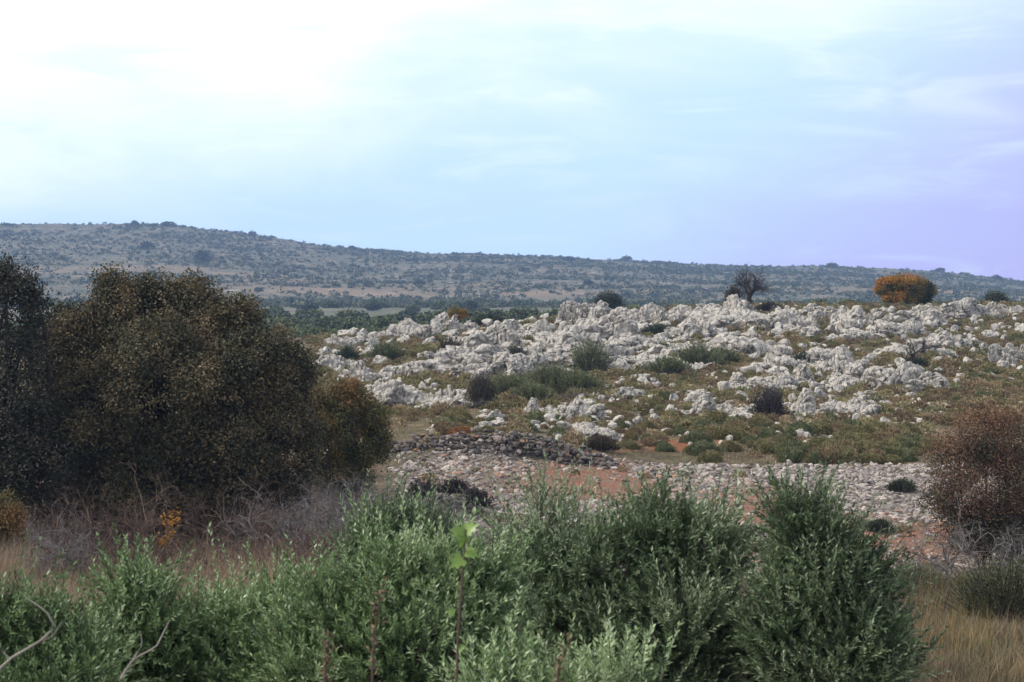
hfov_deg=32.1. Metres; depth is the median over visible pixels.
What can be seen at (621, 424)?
cushion shrub
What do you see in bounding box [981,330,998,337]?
limestone boulder
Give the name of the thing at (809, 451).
cushion shrub
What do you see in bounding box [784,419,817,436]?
cushion shrub
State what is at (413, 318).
grove tree
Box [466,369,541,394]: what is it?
green shrub
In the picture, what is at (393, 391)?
limestone outcrop
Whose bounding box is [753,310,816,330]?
limestone outcrop
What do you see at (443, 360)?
limestone outcrop
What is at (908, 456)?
cushion shrub
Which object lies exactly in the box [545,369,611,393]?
green shrub
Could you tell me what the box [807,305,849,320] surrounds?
limestone outcrop
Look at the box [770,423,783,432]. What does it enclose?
cushion shrub
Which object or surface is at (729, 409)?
limestone outcrop
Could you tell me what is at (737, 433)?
cushion shrub
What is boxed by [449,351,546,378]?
limestone outcrop
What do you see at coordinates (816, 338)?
cushion shrub
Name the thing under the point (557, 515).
olive tree
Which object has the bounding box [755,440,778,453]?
cushion shrub
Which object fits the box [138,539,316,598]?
bare bramble
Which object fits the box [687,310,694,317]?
limestone boulder
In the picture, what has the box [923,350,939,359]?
cushion shrub
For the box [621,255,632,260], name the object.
hill tree
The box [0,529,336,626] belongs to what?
dry grass
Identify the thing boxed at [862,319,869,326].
limestone boulder
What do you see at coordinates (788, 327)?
limestone boulder
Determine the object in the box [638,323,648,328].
limestone boulder
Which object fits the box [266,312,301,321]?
grove tree
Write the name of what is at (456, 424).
cushion shrub
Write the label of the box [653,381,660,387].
limestone boulder
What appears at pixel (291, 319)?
grove tree
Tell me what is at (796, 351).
cushion shrub
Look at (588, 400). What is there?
limestone boulder
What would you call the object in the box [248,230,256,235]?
hill tree
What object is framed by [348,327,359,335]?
limestone boulder
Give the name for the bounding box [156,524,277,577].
bare bramble
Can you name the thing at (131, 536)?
bare bramble
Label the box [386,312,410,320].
grove tree
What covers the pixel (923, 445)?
cushion shrub
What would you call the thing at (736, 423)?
cushion shrub
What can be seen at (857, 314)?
limestone outcrop
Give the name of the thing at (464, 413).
cushion shrub
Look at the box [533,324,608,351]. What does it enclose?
limestone outcrop
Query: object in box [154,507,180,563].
leafy sprout
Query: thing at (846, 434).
cushion shrub
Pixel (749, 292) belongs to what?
bare tree
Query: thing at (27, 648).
dead branch
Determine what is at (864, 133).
sky
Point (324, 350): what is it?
limestone boulder
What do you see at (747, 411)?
limestone boulder
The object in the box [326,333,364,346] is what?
limestone outcrop
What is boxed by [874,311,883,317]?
limestone boulder
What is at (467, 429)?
cushion shrub
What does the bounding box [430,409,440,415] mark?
cushion shrub
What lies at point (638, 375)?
limestone boulder
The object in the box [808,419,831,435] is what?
cushion shrub
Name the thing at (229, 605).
shrub
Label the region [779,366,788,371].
limestone boulder
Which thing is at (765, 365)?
limestone boulder
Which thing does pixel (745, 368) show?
limestone boulder
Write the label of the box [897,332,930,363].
bare sapling
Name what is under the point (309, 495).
bare bramble
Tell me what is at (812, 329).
limestone boulder
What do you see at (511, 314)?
grove tree
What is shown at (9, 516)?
leafy shrub
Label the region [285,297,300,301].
hill tree
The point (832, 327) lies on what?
limestone boulder
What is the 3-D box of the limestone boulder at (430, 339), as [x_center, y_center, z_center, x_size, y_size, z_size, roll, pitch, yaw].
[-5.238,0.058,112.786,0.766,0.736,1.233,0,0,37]
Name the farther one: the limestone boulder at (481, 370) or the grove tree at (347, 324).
the grove tree at (347, 324)
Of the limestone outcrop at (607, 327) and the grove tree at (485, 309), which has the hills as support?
the grove tree at (485, 309)
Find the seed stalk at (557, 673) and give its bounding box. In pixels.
[551,633,571,681]
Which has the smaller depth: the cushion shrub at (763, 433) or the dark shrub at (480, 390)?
the cushion shrub at (763, 433)
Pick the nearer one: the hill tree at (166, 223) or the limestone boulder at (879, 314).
the limestone boulder at (879, 314)
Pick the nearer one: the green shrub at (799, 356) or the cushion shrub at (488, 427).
the cushion shrub at (488, 427)
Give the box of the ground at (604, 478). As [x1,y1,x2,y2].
[0,306,1023,681]
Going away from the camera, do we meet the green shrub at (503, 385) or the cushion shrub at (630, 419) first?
the cushion shrub at (630, 419)
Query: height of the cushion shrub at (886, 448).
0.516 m
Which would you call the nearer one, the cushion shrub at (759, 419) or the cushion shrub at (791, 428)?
the cushion shrub at (791, 428)
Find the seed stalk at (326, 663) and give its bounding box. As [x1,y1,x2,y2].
[320,631,336,681]
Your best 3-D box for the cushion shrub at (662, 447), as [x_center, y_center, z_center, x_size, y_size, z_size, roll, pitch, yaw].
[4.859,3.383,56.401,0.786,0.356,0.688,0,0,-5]
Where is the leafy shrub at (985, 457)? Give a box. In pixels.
[908,390,1023,569]
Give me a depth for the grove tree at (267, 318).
241.97 m
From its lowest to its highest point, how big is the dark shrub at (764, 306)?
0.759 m
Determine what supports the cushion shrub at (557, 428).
on the ground at (604, 478)
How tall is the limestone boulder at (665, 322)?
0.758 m
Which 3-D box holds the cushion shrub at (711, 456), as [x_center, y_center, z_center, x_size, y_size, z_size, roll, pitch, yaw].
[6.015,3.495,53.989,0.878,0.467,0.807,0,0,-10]
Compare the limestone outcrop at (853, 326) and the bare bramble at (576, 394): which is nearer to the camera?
the bare bramble at (576, 394)
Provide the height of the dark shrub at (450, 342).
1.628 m
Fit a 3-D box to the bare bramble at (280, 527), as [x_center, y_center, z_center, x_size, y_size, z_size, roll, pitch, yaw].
[-4.326,4.180,37.477,4.349,3.428,4.159,0,0,-32]
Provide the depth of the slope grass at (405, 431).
58.73 m
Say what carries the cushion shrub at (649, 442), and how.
on the ground at (604, 478)
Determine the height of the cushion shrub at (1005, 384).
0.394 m
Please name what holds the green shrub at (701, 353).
on the ground at (604, 478)
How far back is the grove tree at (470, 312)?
204.41 m
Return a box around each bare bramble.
[0,489,105,564]
[4,502,114,586]
[10,474,271,559]
[22,460,209,584]
[28,478,270,557]
[91,506,239,569]
[95,468,351,550]
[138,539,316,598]
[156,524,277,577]
[189,526,336,581]
[204,460,344,560]
[204,493,371,561]
[227,467,395,555]
[248,512,343,570]
[260,460,409,531]
[264,488,443,566]
[268,451,452,531]
[278,478,467,549]
[350,472,475,526]
[463,397,487,408]
[559,386,610,401]
[896,466,1023,585]
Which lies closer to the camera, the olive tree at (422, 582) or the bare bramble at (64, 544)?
the olive tree at (422, 582)
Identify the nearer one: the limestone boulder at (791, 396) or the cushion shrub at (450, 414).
the cushion shrub at (450, 414)
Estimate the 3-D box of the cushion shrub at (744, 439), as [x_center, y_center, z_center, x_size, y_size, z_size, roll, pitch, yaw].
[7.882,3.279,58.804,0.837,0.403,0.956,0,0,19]
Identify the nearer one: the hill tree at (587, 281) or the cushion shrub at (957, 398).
the cushion shrub at (957, 398)
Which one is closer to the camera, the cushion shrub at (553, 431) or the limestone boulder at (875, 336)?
the cushion shrub at (553, 431)
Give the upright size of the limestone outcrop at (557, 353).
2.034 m
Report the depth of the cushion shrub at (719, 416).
66.04 m
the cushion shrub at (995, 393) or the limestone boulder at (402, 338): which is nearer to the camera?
the cushion shrub at (995, 393)
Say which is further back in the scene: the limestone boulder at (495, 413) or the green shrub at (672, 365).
the green shrub at (672, 365)
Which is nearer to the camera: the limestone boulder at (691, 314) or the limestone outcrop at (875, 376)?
the limestone outcrop at (875, 376)
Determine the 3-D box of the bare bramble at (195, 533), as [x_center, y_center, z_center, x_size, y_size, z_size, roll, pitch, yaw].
[-8.383,4.129,38.068,3.819,2.105,6.256,0,0,-40]
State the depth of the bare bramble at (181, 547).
35.04 m
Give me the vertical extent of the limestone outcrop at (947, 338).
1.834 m
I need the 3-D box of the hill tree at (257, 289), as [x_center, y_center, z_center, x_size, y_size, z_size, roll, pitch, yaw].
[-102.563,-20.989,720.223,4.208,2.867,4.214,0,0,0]
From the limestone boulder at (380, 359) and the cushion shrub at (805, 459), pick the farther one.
the limestone boulder at (380, 359)
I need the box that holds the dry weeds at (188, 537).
[0,512,356,596]
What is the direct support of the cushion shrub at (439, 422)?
on the ground at (604, 478)
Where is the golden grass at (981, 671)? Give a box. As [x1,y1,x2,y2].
[889,561,1023,681]
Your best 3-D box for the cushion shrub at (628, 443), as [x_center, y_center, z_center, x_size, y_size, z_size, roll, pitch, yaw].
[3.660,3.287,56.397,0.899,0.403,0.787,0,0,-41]
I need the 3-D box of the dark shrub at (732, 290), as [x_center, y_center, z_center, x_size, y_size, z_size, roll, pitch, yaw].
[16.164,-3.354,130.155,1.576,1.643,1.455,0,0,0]
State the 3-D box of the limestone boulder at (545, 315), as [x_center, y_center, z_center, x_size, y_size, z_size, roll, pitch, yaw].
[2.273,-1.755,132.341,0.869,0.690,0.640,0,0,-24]
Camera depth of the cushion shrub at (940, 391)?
75.44 m
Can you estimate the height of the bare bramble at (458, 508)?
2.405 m
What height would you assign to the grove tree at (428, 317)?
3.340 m
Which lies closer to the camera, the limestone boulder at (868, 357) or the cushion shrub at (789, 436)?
the cushion shrub at (789, 436)
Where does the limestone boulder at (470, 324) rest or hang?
on the ground at (604, 478)
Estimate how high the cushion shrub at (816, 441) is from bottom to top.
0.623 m
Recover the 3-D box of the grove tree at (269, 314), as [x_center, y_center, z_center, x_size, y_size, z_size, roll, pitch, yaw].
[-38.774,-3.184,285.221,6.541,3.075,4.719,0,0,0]
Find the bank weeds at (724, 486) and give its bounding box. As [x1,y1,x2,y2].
[419,444,983,565]
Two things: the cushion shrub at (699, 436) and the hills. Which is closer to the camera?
the cushion shrub at (699, 436)
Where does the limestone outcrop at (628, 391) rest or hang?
on the ground at (604, 478)
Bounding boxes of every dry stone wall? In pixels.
[387,427,618,467]
[417,493,491,518]
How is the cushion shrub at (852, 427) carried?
on the ground at (604, 478)
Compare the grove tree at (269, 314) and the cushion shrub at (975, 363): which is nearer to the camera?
the cushion shrub at (975, 363)
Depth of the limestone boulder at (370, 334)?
122.65 m
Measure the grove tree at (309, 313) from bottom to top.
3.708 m
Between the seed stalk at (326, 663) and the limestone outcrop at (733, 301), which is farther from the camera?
the limestone outcrop at (733, 301)
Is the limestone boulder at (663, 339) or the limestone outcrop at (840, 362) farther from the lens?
the limestone boulder at (663, 339)
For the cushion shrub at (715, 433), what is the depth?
59.70 m
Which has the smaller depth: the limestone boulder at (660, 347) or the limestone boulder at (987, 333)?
the limestone boulder at (660, 347)
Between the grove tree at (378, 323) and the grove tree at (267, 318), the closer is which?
the grove tree at (378, 323)
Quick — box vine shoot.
[446,521,479,681]
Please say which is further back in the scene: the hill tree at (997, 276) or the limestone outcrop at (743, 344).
the hill tree at (997, 276)
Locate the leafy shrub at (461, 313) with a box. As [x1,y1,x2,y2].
[446,306,468,320]
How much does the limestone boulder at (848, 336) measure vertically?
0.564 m
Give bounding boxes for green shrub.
[334,346,359,359]
[368,340,411,358]
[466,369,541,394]
[471,313,508,325]
[503,380,561,400]
[507,345,526,353]
[520,360,591,392]
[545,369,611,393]
[562,338,614,371]
[636,354,694,373]
[640,322,676,334]
[668,341,728,363]
[716,345,743,361]
[793,350,809,362]
[863,517,895,532]
[882,476,917,492]
[903,354,927,365]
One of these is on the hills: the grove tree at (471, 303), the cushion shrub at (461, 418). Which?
the grove tree at (471, 303)
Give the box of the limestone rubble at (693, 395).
[315,300,1023,453]
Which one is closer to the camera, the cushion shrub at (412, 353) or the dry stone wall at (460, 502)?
the dry stone wall at (460, 502)
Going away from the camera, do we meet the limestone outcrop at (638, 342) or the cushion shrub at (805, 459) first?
the cushion shrub at (805, 459)
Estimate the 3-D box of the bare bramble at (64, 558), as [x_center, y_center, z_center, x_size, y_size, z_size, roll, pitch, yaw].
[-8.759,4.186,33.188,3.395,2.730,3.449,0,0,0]
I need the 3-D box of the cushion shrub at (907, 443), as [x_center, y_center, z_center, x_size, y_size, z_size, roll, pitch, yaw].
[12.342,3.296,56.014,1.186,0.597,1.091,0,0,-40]
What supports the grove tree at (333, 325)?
on the ground at (604, 478)
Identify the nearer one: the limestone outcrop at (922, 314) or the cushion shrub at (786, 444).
the cushion shrub at (786, 444)
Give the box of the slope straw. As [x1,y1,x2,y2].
[308,306,1023,463]
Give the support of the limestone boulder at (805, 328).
on the ground at (604, 478)
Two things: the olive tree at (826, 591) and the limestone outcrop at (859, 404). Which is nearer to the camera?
the olive tree at (826, 591)
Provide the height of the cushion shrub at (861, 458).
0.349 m
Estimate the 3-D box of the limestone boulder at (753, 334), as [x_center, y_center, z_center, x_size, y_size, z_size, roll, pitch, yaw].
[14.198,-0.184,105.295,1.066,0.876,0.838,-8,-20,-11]
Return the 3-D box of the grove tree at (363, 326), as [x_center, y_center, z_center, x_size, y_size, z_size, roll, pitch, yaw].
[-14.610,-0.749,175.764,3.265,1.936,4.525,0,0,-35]
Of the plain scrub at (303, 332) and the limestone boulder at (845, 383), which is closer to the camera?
the limestone boulder at (845, 383)
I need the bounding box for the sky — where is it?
[0,0,1023,279]
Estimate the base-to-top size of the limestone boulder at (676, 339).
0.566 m
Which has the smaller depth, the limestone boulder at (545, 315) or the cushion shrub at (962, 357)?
the cushion shrub at (962, 357)
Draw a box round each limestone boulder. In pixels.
[316,346,331,354]
[338,330,346,334]
[339,338,350,348]
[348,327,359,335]
[363,347,373,352]
[367,336,378,345]
[368,331,378,337]
[373,355,387,364]
[375,376,391,382]
[397,335,409,341]
[420,351,434,359]
[422,336,435,345]
[430,319,441,332]
[442,329,457,336]
[467,322,480,328]
[475,368,487,378]
[479,421,491,426]
[482,318,492,326]
[487,409,503,417]
[490,419,503,425]
[527,420,540,423]
[534,319,551,331]
[540,313,548,318]
[556,421,567,428]
[565,406,577,418]
[583,398,594,404]
[607,358,630,370]
[626,347,634,355]
[630,374,642,380]
[632,416,642,424]
[637,377,647,382]
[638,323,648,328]
[640,346,656,354]
[653,332,669,340]
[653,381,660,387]
[655,344,666,352]
[658,320,670,325]
[659,336,669,342]
[663,404,673,415]
[664,348,680,354]
[673,338,685,341]
[673,343,685,346]
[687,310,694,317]
[714,328,724,334]
[715,332,729,338]
[717,381,730,390]
[727,343,737,349]
[729,331,739,336]
[736,390,747,398]
[736,409,753,414]
[739,412,754,418]
[740,365,755,373]
[744,332,761,338]
[747,352,761,360]
[752,341,766,356]
[755,365,764,373]
[759,362,768,368]
[765,340,776,345]
[766,366,779,374]
[771,327,784,332]
[771,331,783,335]
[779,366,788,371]
[780,308,795,312]
[781,384,797,392]
[783,324,797,330]
[788,393,796,401]
[795,309,807,314]
[801,326,816,330]
[807,325,821,334]
[809,381,823,389]
[814,371,822,379]
[823,306,834,310]
[824,324,835,333]
[824,384,835,389]
[826,333,838,339]
[830,376,844,383]
[839,334,854,340]
[841,381,849,387]
[859,394,871,399]
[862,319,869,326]
[862,356,873,360]
[862,390,876,393]
[872,333,885,339]
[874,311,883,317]
[896,357,906,366]
[899,335,908,340]
[905,392,915,397]
[918,329,930,335]
[963,357,972,362]
[964,326,974,331]
[969,316,977,324]
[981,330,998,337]
[1000,325,1011,329]
[1013,323,1023,331]
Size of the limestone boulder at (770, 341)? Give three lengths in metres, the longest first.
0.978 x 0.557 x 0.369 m
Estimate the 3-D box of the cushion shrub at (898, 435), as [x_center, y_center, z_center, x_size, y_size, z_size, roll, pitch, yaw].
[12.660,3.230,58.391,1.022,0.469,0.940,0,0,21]
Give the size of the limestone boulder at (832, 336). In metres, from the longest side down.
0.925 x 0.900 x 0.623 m
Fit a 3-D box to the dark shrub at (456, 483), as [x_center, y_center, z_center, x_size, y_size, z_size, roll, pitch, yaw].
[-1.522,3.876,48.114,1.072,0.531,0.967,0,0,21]
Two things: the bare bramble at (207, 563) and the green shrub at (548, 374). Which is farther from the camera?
the green shrub at (548, 374)
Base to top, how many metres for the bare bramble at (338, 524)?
2.466 m
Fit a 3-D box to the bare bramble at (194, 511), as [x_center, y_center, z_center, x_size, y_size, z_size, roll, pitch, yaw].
[-6.327,3.794,39.498,5.513,2.050,4.148,0,0,43]
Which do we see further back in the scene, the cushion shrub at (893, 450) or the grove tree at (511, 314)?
the grove tree at (511, 314)
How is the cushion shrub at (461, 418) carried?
on the ground at (604, 478)
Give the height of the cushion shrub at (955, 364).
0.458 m
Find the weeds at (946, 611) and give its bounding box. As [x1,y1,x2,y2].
[0,540,970,681]
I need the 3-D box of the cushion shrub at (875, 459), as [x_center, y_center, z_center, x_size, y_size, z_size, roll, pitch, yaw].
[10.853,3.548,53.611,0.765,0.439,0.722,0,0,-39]
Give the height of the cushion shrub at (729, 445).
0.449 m
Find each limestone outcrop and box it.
[313,354,354,368]
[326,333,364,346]
[349,360,399,382]
[364,377,467,406]
[374,318,437,338]
[379,362,426,376]
[388,344,509,374]
[414,394,473,409]
[435,312,472,331]
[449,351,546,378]
[453,324,524,349]
[499,319,553,340]
[506,353,569,375]
[518,345,545,355]
[522,397,557,413]
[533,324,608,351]
[546,343,640,367]
[553,314,641,339]
[553,398,606,418]
[558,300,610,324]
[572,421,621,439]
[574,302,665,324]
[608,387,644,397]
[609,334,677,351]
[628,354,707,372]
[634,307,685,322]
[663,317,716,339]
[668,294,756,316]
[677,335,770,353]
[677,400,716,414]
[690,391,751,415]
[696,307,772,329]
[716,372,797,392]
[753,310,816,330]
[763,344,852,368]
[764,363,814,386]
[793,388,855,417]
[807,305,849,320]
[815,353,869,374]
[827,361,924,388]
[829,307,881,324]
[835,318,922,338]
[838,396,880,415]
[873,337,955,357]
[882,305,947,326]
[901,371,949,391]
[922,297,977,320]
[925,330,972,348]
[976,304,1002,319]
[987,301,1023,315]
[987,343,1023,364]
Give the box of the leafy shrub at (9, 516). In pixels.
[0,486,32,561]
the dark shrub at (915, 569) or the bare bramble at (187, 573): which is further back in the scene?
the dark shrub at (915, 569)
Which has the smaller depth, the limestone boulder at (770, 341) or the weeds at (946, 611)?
the weeds at (946, 611)
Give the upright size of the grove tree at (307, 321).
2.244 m
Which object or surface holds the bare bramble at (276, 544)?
on the ground at (604, 478)
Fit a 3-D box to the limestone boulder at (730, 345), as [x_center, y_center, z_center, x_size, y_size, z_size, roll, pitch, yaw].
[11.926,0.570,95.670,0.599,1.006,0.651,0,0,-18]
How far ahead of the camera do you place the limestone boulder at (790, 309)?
119.37 m
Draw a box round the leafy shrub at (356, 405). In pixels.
[293,374,397,508]
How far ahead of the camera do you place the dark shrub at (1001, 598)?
31.97 m
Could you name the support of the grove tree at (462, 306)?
on the hills
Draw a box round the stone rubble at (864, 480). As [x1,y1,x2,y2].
[377,436,1023,576]
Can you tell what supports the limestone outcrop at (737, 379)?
on the ground at (604, 478)
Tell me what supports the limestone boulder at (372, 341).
on the ground at (604, 478)
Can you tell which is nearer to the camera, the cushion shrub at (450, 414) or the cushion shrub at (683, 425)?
the cushion shrub at (450, 414)
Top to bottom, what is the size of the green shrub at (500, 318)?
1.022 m
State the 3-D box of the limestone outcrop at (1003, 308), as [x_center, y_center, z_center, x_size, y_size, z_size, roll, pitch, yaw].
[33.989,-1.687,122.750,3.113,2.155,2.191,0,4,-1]
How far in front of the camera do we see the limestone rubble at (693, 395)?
82.71 m
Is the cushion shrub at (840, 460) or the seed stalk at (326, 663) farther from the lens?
the cushion shrub at (840, 460)
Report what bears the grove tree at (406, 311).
on the hills
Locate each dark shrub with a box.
[404,476,452,499]
[434,335,466,352]
[440,476,470,492]
[460,484,497,509]
[461,371,499,406]
[579,433,624,451]
[722,285,742,300]
[748,385,794,415]
[755,301,782,310]
[892,560,955,593]
[921,550,1023,621]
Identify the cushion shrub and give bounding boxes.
[406,416,418,420]
[407,350,417,355]
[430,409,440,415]
[432,420,449,428]
[434,424,450,434]
[438,411,456,419]
[447,426,471,434]
[450,422,465,428]
[452,415,468,423]
[455,409,472,419]
[466,422,477,427]
[478,425,495,433]
[481,417,496,425]
[498,427,510,432]
[500,410,508,414]
[529,414,544,423]
[540,424,550,428]
[547,430,564,436]
[549,426,565,433]
[555,413,564,419]
[604,401,620,408]
[604,406,615,409]
[612,427,625,432]
[614,419,629,427]
[616,439,639,449]
[622,416,634,424]
[624,425,644,435]
[625,431,639,439]
[637,418,656,431]
[640,438,657,446]
[641,433,654,439]
[647,396,665,405]
[654,442,676,451]
[657,390,671,400]
[663,428,675,435]
[673,427,686,434]
[676,417,689,428]
[678,434,690,442]
[681,405,692,409]
[681,444,691,453]
[685,439,713,455]
[686,430,708,442]
[687,424,707,431]
[689,416,706,427]
[691,418,713,426]
[696,448,723,462]
[704,426,730,439]
[705,410,728,422]
[706,442,720,454]
[721,439,739,451]
[722,425,748,440]
[723,420,750,430]
[736,415,747,421]
[738,434,759,444]
[744,440,755,447]
[747,415,771,426]
[750,422,767,427]
[750,426,766,433]
[753,438,774,449]
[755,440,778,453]
[756,427,777,438]
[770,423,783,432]
[771,439,809,456]
[774,433,794,441]
[776,446,805,462]
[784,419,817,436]
[792,349,801,355]
[793,435,809,441]
[800,457,809,463]
[804,447,818,456]
[806,450,827,464]
[807,435,831,449]
[807,451,825,464]
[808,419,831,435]
[811,335,822,342]
[812,452,835,465]
[816,444,840,464]
[817,440,841,447]
[825,452,847,464]
[827,422,845,435]
[828,341,840,347]
[831,430,859,440]
[832,439,854,445]
[832,453,848,464]
[835,424,861,433]
[835,446,861,464]
[837,444,857,452]
[841,418,862,425]
[842,438,855,444]
[852,438,880,453]
[855,422,881,433]
[857,455,863,463]
[860,452,876,463]
[861,447,885,458]
[864,420,886,428]
[866,430,895,440]
[866,452,882,463]
[874,436,902,447]
[879,445,897,455]
[881,454,902,463]
[882,445,901,454]
[883,425,904,433]
[893,419,922,435]
[893,432,906,439]
[894,447,912,453]
[896,437,919,448]
[899,449,918,461]
[902,432,922,441]
[916,438,945,451]
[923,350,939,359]
[930,388,947,396]
[930,394,949,402]
[934,358,949,366]
[949,362,963,367]
[950,395,964,400]
[955,354,974,361]
[959,366,975,372]
[965,372,982,377]
[967,360,983,368]
[983,367,998,374]
[987,338,1005,346]
[988,390,1004,397]
[998,382,1013,389]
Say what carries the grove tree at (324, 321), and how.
on the ground at (604, 478)
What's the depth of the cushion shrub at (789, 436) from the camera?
57.90 m
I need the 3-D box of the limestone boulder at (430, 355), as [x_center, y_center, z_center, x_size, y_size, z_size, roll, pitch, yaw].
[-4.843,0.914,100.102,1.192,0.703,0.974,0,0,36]
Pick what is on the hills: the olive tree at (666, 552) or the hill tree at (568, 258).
the hill tree at (568, 258)
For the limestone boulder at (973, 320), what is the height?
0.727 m
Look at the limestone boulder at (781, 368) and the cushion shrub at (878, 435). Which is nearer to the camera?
the cushion shrub at (878, 435)
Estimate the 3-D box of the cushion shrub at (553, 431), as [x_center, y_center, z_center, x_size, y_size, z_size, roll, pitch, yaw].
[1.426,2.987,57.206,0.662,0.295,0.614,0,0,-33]
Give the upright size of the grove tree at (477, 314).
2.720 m
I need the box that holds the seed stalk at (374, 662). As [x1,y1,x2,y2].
[365,577,387,681]
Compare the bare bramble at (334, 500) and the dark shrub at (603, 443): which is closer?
the bare bramble at (334, 500)
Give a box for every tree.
[0,245,87,545]
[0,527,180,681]
[11,258,330,534]
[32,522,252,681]
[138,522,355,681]
[140,240,155,248]
[161,221,175,226]
[194,247,211,261]
[206,480,570,681]
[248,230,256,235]
[254,286,263,291]
[257,307,281,317]
[257,315,295,326]
[259,313,278,317]
[260,319,299,328]
[264,315,303,325]
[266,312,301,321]
[277,308,290,314]
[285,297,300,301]
[292,308,323,320]
[293,323,314,328]
[296,303,318,310]
[303,317,319,324]
[312,315,340,328]
[313,467,487,574]
[320,300,341,307]
[327,315,365,327]
[329,319,352,328]
[335,309,371,318]
[335,319,370,329]
[338,314,369,319]
[351,324,377,328]
[363,302,382,310]
[363,316,389,325]
[363,316,399,328]
[365,298,382,305]
[380,302,391,307]
[381,320,426,330]
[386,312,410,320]
[399,309,418,314]
[405,305,420,311]
[409,311,427,321]
[412,279,425,284]
[415,312,437,322]
[417,578,683,681]
[428,309,446,314]
[430,299,447,308]
[440,303,459,310]
[448,299,461,304]
[448,308,479,316]
[451,315,477,320]
[459,304,474,310]
[459,410,637,674]
[463,300,479,309]
[469,312,480,319]
[475,307,490,311]
[480,457,776,681]
[486,308,519,319]
[486,309,516,319]
[505,305,541,319]
[541,307,558,316]
[561,256,574,260]
[583,279,594,284]
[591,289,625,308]
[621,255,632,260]
[713,445,950,681]
[725,260,777,304]
[825,262,838,267]
[872,270,937,304]
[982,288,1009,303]
[992,274,1002,279]
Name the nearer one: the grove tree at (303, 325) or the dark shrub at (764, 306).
the dark shrub at (764, 306)
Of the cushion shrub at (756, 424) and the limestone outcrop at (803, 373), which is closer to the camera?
the cushion shrub at (756, 424)
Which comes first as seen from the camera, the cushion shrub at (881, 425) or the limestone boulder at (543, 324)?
the cushion shrub at (881, 425)
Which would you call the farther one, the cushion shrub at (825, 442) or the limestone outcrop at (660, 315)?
the limestone outcrop at (660, 315)
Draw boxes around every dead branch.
[0,597,61,670]
[119,622,168,681]
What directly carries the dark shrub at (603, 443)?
on the ground at (604, 478)
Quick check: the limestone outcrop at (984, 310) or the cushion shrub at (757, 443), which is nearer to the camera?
the cushion shrub at (757, 443)
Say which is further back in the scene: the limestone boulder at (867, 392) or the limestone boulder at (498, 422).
the limestone boulder at (867, 392)
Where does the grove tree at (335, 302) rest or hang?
on the hills
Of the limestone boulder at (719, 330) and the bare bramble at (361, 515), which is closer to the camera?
the bare bramble at (361, 515)
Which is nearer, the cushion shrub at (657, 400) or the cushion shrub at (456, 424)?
the cushion shrub at (456, 424)
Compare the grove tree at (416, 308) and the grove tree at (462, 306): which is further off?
the grove tree at (416, 308)
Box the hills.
[0,224,1023,321]
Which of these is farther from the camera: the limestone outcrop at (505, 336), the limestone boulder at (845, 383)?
the limestone outcrop at (505, 336)
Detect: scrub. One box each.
[0,222,1023,307]
[1,298,1018,339]
[304,300,1023,546]
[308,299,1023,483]
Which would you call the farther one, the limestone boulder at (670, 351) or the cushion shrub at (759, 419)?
the limestone boulder at (670, 351)
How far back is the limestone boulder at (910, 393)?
75.02 m
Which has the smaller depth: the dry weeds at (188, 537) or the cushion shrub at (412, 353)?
the dry weeds at (188, 537)
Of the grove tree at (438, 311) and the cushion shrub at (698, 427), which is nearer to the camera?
the cushion shrub at (698, 427)
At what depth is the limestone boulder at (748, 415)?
66.72 m
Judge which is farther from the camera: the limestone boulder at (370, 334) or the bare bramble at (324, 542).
the limestone boulder at (370, 334)
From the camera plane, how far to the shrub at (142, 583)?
11.03 m
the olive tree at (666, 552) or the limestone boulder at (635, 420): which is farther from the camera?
the limestone boulder at (635, 420)
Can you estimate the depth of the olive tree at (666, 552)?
11.92 m
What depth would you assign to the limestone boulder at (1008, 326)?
111.76 m
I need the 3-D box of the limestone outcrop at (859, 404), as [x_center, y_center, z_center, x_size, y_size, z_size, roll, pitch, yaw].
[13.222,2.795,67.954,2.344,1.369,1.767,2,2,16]
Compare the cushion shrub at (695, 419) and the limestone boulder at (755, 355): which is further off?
the limestone boulder at (755, 355)
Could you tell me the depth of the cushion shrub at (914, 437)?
56.69 m
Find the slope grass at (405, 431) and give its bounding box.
[322,330,1020,462]
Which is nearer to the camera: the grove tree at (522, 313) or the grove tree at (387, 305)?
the grove tree at (522, 313)
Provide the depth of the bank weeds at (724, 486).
49.00 m
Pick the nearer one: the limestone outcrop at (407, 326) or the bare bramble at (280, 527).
the bare bramble at (280, 527)
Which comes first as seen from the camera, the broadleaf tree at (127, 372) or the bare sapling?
the broadleaf tree at (127, 372)
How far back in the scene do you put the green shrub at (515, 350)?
94.73 m
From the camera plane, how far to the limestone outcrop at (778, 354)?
88.14 m
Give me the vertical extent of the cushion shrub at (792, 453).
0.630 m
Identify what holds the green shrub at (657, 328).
on the ground at (604, 478)
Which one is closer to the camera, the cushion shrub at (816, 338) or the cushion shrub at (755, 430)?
the cushion shrub at (755, 430)
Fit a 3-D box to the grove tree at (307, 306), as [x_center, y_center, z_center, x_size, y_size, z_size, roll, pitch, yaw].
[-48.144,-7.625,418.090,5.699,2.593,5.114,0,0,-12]
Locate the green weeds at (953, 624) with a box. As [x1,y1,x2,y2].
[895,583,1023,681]
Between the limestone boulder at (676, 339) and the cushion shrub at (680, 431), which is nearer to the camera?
the cushion shrub at (680, 431)
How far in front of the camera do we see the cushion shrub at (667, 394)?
73.33 m
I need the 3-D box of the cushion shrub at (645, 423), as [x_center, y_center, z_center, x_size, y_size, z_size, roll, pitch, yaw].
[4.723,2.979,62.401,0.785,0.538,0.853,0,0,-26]
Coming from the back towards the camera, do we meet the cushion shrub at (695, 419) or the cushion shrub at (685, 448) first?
the cushion shrub at (695, 419)

